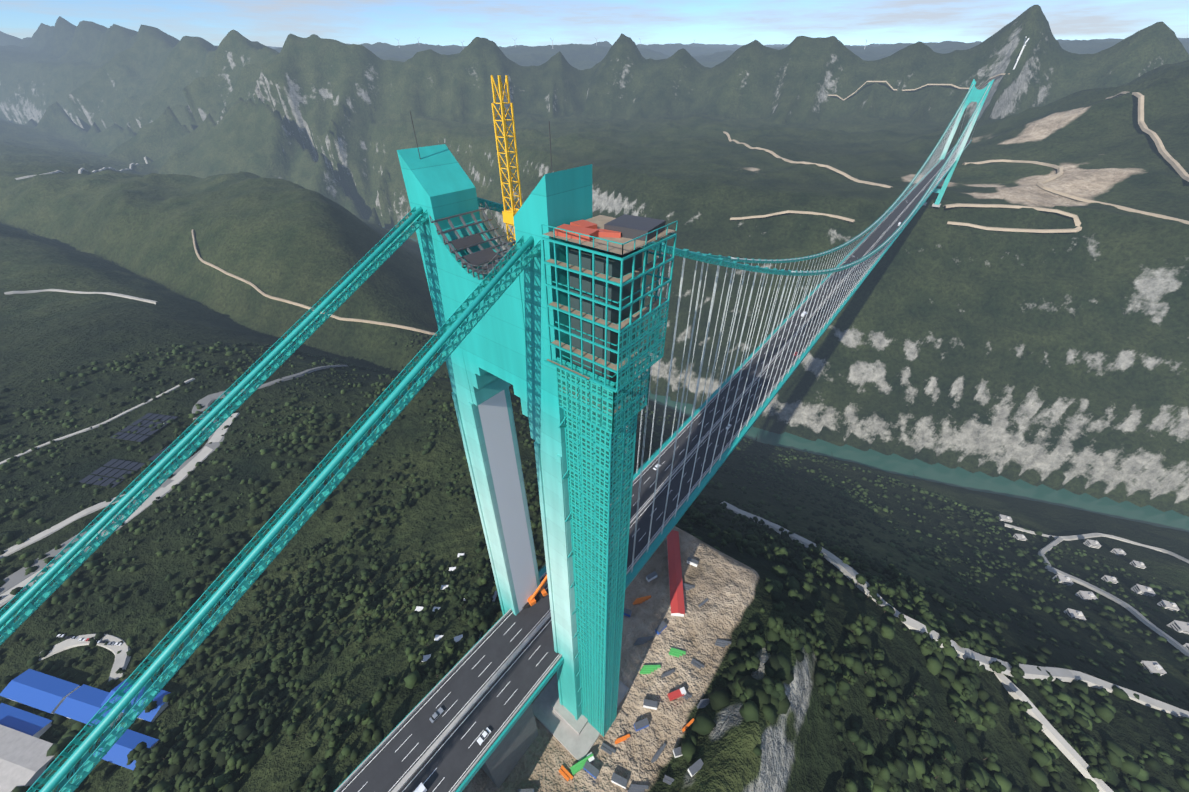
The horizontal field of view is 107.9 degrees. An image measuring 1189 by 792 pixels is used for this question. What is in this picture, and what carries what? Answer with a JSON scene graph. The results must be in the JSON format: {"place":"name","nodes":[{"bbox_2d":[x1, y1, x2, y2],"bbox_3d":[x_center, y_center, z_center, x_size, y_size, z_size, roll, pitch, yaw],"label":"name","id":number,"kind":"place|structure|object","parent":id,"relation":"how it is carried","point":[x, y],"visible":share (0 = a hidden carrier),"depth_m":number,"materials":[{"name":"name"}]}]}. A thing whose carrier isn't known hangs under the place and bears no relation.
{"place":"outdoors","nodes":[
{"label":"outdoors","id":0,"kind":"place"},
{"bbox_2d":[0,669,170,769],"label":"blue roofs","id":1,"kind":"structure","parent":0,"point":[83,703],"depth_m":282.34,"materials":[{"name":"blue metal"}]},
{"bbox_2d":[0,365,347,594],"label":"asphalt roads","id":2,"kind":"structure","parent":0,"point":[15,578],"depth_m":460.40,"materials":[{"name":"grey asphalt"}]},
{"bbox_2d":[0,5,1188,791],"bbox_3d":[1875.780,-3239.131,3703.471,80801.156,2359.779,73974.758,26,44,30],"label":"ground","id":3,"kind":"structure","parent":0,"point":[1056,361],"depth_m":1039.82,"materials":[{"name":"green plant"}]},
{"bbox_2d":[7,686,167,786],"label":"building walls","id":4,"kind":"structure","parent":3,"relation":"on","point":[38,773],"depth_m":275.21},
{"bbox_2d":[397,144,591,719],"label":"tower","id":5,"kind":"structure","parent":3,"relation":"on","point":[503,345],"depth_m":89.21,"materials":[{"name":"paint"}]},
{"bbox_2d":[0,197,789,791],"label":"cables","id":6,"kind":"object","parent":5,"relation":"on","point":[80,751],"visible":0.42,"depth_m":60.34,"materials":[{"name":"teal paint"}]},
{"bbox_2d":[429,202,515,280],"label":"steel framework","id":7,"kind":"object","parent":5,"relation":"on","point":[502,253],"visible":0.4,"depth_m":84.02,"materials":[{"name":"grey metal"}]},
{"bbox_2d":[451,233,509,269],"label":"platform panels","id":8,"kind":"object","parent":7,"relation":"on","point":[479,257],"visible":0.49,"depth_m":84.01,"materials":[{"name":"grey metal"}]},
{"bbox_2d":[410,111,551,172],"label":"lightning rods","id":9,"kind":"object","parent":5,"relation":"on","point":[549,136],"depth_m":63.47,"materials":[{"name":"metal"}]},
{"bbox_2d":[491,75,521,255],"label":"tower crane","id":10,"kind":"object","parent":5,"relation":"on","point":[508,215],"visible":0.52,"depth_m":82.43,"materials":[{"name":"yellow metal"}]},
{"bbox_2d":[478,390,536,611],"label":"tower panels","id":11,"kind":"object","parent":5,"relation":"attached to","point":[494,417],"depth_m":134.56,"materials":[{"name":"grey metal"}]},
{"bbox_2d":[731,85,989,272],"bbox_3d":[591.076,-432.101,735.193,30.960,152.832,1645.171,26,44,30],"label":"main suspension cables","id":12,"kind":"object","parent":5,"relation":"on","point":[882,216],"visible":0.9,"depth_m":523.08,"materials":[{"name":"teal metal"}]},
{"bbox_2d":[654,241,879,273],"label":"cable clamps","id":13,"kind":"object","parent":12,"relation":"attached to","point":[706,255],"visible":0.42,"depth_m":211.19,"materials":[{"name":"teal metal"}]},
{"bbox_2d":[615,95,984,577],"bbox_3d":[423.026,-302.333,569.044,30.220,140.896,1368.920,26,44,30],"label":"hangers","id":14,"kind":"object","parent":12,"relation":"hanging from","point":[715,285],"visible":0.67,"depth_m":222.26,"materials":[{"name":"white metal"}]},
{"bbox_2d":[0,85,989,791],"bbox_3d":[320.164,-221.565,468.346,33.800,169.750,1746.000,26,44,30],"label":"catwalk","id":15,"kind":"object","parent":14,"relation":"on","point":[94,545],"visible":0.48,"depth_m":60.91,"materials":[{"name":"teal metal"}]},
{"bbox_2d":[0,87,984,791],"bbox_3d":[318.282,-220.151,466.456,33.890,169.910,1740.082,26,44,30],"label":"catwalk frames","id":16,"kind":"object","parent":15,"relation":"on","point":[520,241],"visible":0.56,"depth_m":60.70,"materials":[{"name":"teal paint"}]},
{"bbox_2d":[538,159,955,603],"bbox_3d":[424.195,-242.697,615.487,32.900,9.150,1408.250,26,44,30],"label":"deck truss","id":17,"kind":"object","parent":14,"relation":"hanging from","point":[656,543],"visible":0.4,"depth_m":266.95,"materials":[{"name":"teal metal"}]},
{"bbox_2d":[549,692,587,734],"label":"tower footing","id":18,"kind":"object","parent":3,"relation":"on","point":[566,715],"depth_m":185.72,"materials":[{"name":"white concrete"}]},
{"bbox_2d":[415,530,730,791],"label":"construction site objects","id":19,"kind":"object","parent":3,"relation":"on","point":[565,734],"depth_m":183.63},
{"bbox_2d":[159,496,987,788],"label":"tree trunks","id":20,"kind":"object","parent":3,"relation":"on","point":[474,605],"visible":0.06,"depth_m":252.50,"materials":[{"name":"brown plant"}]},
{"bbox_2d":[0,334,1188,791],"bbox_3d":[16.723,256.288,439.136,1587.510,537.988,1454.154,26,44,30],"label":"trees","id":21,"kind":"object","parent":3,"relation":"on","point":[890,768],"visible":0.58,"depth_m":297.03,"materials":[{"name":"green plant"}]},
{"bbox_2d":[0,157,1188,791],"bbox_3d":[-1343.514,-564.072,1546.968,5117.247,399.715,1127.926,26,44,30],"label":"roads","id":22,"kind":"structure","parent":3,"relation":"on","point":[1012,689],"depth_m":327.90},
{"bbox_2d":[0,514,1188,791],"bbox_3d":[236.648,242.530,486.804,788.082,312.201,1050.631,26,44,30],"label":"building roofs","id":23,"kind":"structure","parent":3,"relation":"on","point":[22,758],"depth_m":264.70,"materials":[{"name":"concrete"}]},
{"bbox_2d":[541,221,677,736],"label":"scaffold frame","id":24,"kind":"object","parent":3,"relation":"on","point":[621,284],"visible":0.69,"depth_m":82.11,"materials":[{"name":"teal metal"}]},
{"bbox_2d":[543,215,675,415],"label":"scaffold floor platforms","id":25,"kind":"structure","parent":24,"relation":"attached to","point":[600,221],"depth_m":66.12,"materials":[{"name":"brown wood"}]},
{"bbox_2d":[555,220,620,241],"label":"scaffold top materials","id":26,"kind":"object","parent":25,"relation":"on","point":[585,227],"visible":0.86,"depth_m":62.84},
{"bbox_2d":[604,214,665,240],"bbox_3d":[6.080,-25.233,64.665,7.000,1.400,6.500,19,41,24],"label":"equipment box","id":27,"kind":"object","parent":25,"relation":"on","point":[630,226],"visible":0.86,"depth_m":63.08,"materials":[{"name":"grey metal"}]},
{"bbox_2d":[556,300,669,734],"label":"scaffold net","id":28,"kind":"object","parent":24,"relation":"attached to","point":[618,423],"visible":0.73,"depth_m":94.04,"materials":[{"name":"teal fabric"}]},
{"bbox_2d":[559,595,693,780],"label":"orange construction materials","id":29,"kind":"object","parent":3,"relation":"on","point":[625,737],"visible":0.98,"depth_m":182.38,"materials":[{"name":"orange"}]},
{"bbox_2d":[79,413,1188,673],"bbox_3d":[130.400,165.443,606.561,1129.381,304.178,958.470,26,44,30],"label":"solar panels","id":30,"kind":"structure","parent":3,"relation":"on","point":[103,471],"depth_m":489.82,"materials":[{"name":"grey"}]},
{"bbox_2d":[191,73,1188,335],"bbox_3d":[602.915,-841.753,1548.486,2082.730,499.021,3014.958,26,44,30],"label":"dirt roads","id":31,"kind":"structure","parent":3,"relation":"on","point":[1179,169],"depth_m":1108.29,"materials":[{"name":"beige soil"}]},
{"bbox_2d":[395,37,1028,69],"bbox_3d":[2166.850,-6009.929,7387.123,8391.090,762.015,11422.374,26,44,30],"label":"wind turbines","id":32,"kind":"object","parent":3,"relation":"on","point":[1025,42],"visible":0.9,"depth_m":1949.60,"materials":[{"name":"white paint"}]},
{"bbox_2d":[923,202,940,206],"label":"tower footing","id":33,"kind":"object","parent":3,"relation":"on","point":[934,205],"visible":0.43,"depth_m":1106.77,"materials":[{"name":"white concrete"}]},
{"bbox_2d":[925,79,993,204],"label":"tower","id":34,"kind":"structure","parent":3,"relation":"on","point":[975,94],"depth_m":1013.15,"materials":[{"name":"paint"}]},
{"bbox_2d":[999,515,1188,675],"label":"village houses","id":35,"kind":"structure","parent":3,"relation":"on","point":[1138,592],"depth_m":562.90,"materials":[{"name":"grey"}]},
{"bbox_3d":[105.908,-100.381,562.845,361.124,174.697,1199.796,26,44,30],"label":"vehicle tyres","id":36,"kind":"object","parent":3,"relation":"on","visible":0},
{"bbox_2d":[57,201,907,740],"bbox_3d":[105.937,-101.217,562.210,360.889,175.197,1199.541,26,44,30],"label":"vehicles","id":37,"kind":"object","parent":36,"relation":"on","point":[437,711],"visible":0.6,"depth_m":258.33,"materials":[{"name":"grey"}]},
{"bbox_2d":[56,187,928,791],"bbox_3d":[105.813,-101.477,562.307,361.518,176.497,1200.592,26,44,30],"label":"cars","id":38,"kind":"object","parent":36,"relation":"on","point":[422,786],"depth_m":138.48,"materials":[{"name":"white metal"}]},
{"bbox_2d":[0,0,1188,46],"label":"sky","id":39,"kind":"structure","parent":0,"point":[506,23],"materials":[{"name":"blue"}]},
{"bbox_2d":[568,245,642,714],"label":"scaffold interior","id":40,"kind":"object","parent":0,"point":[600,286],"visible":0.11,"depth_m":70.97,"materials":[{"name":"teal metal"}]},
{"bbox_2d":[583,613,666,778],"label":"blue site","id":41,"kind":"object","parent":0,"point":[656,631],"visible":0.31,"depth_m":185.54},
{"bbox_2d":[570,647,685,774],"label":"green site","id":42,"kind":"object","parent":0,"point":[580,764],"visible":0.98,"depth_m":202.81},
{"bbox_2d":[334,140,971,791],"bbox_3d":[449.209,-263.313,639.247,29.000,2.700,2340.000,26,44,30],"label":"approach girders","id":43,"kind":"object","parent":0,"point":[506,730],"visible":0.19,"depth_m":141.67,"materials":[{"name":"teal metal"}]},
{"bbox_2d":[339,140,969,791],"bbox_3d":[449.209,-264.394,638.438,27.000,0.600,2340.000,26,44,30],"label":"approach road","id":44,"kind":"structure","parent":0,"point":[395,760],"depth_m":144.29,"materials":[{"name":"grey asphalt"}]},
{"bbox_2d":[528,575,547,605],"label":"mobile crane","id":45,"kind":"object","parent":44,"relation":"on","point":[531,600],"depth_m":171.06,"materials":[{"name":"orange metal"}]},
{"bbox_2d":[523,592,544,608],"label":"crane wheels","id":46,"kind":"object","parent":45,"relation":"attached to","point":[539,595],"visible":0.67,"depth_m":174.03,"materials":[{"name":"black rubber"}]},
{"bbox_2d":[335,143,968,791],"bbox_3d":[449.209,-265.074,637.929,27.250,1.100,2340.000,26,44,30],"label":"approach barriers","id":47,"kind":"object","parent":44,"relation":"on","point":[463,713],"visible":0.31,"depth_m":143.29,"materials":[{"name":"metal"}]},
{"bbox_2d":[342,139,967,791],"bbox_3d":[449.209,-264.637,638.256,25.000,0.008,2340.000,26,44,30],"label":"approach markings","id":48,"kind":"object","parent":44,"relation":"on","point":[470,713],"visible":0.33,"depth_m":144.06,"materials":[{"name":"white paint"}]},
{"bbox_2d":[667,548,683,616],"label":"site shed walls","id":49,"kind":"structure","parent":0,"point":[677,614],"depth_m":223.21,"materials":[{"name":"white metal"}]},
{"bbox_2d":[540,159,953,598],"bbox_3d":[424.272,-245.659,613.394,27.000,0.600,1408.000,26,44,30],"label":"bridge deck","id":50,"kind":"structure","parent":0,"point":[646,492],"depth_m":274.75,"materials":[{"name":"concrete"}]},
{"bbox_2d":[540,159,947,590],"bbox_3d":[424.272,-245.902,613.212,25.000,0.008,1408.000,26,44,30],"label":"deck markings","id":51,"kind":"object","parent":50,"relation":"on","point":[740,400],"visible":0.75,"depth_m":273.51,"materials":[{"name":"white paint"}]},
{"bbox_2d":[539,161,954,579],"bbox_3d":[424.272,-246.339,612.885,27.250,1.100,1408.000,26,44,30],"label":"deck barriers","id":52,"kind":"object","parent":50,"relation":"on","point":[648,502],"visible":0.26,"depth_m":272.17,"materials":[{"name":"metal"}]},
{"bbox_2d":[383,227,1188,531],"bbox_3d":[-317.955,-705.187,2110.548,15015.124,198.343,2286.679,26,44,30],"label":"river","id":53,"kind":"structure","parent":0,"point":[986,483],"depth_m":1058.98,"materials":[{"name":"teal liquid"}]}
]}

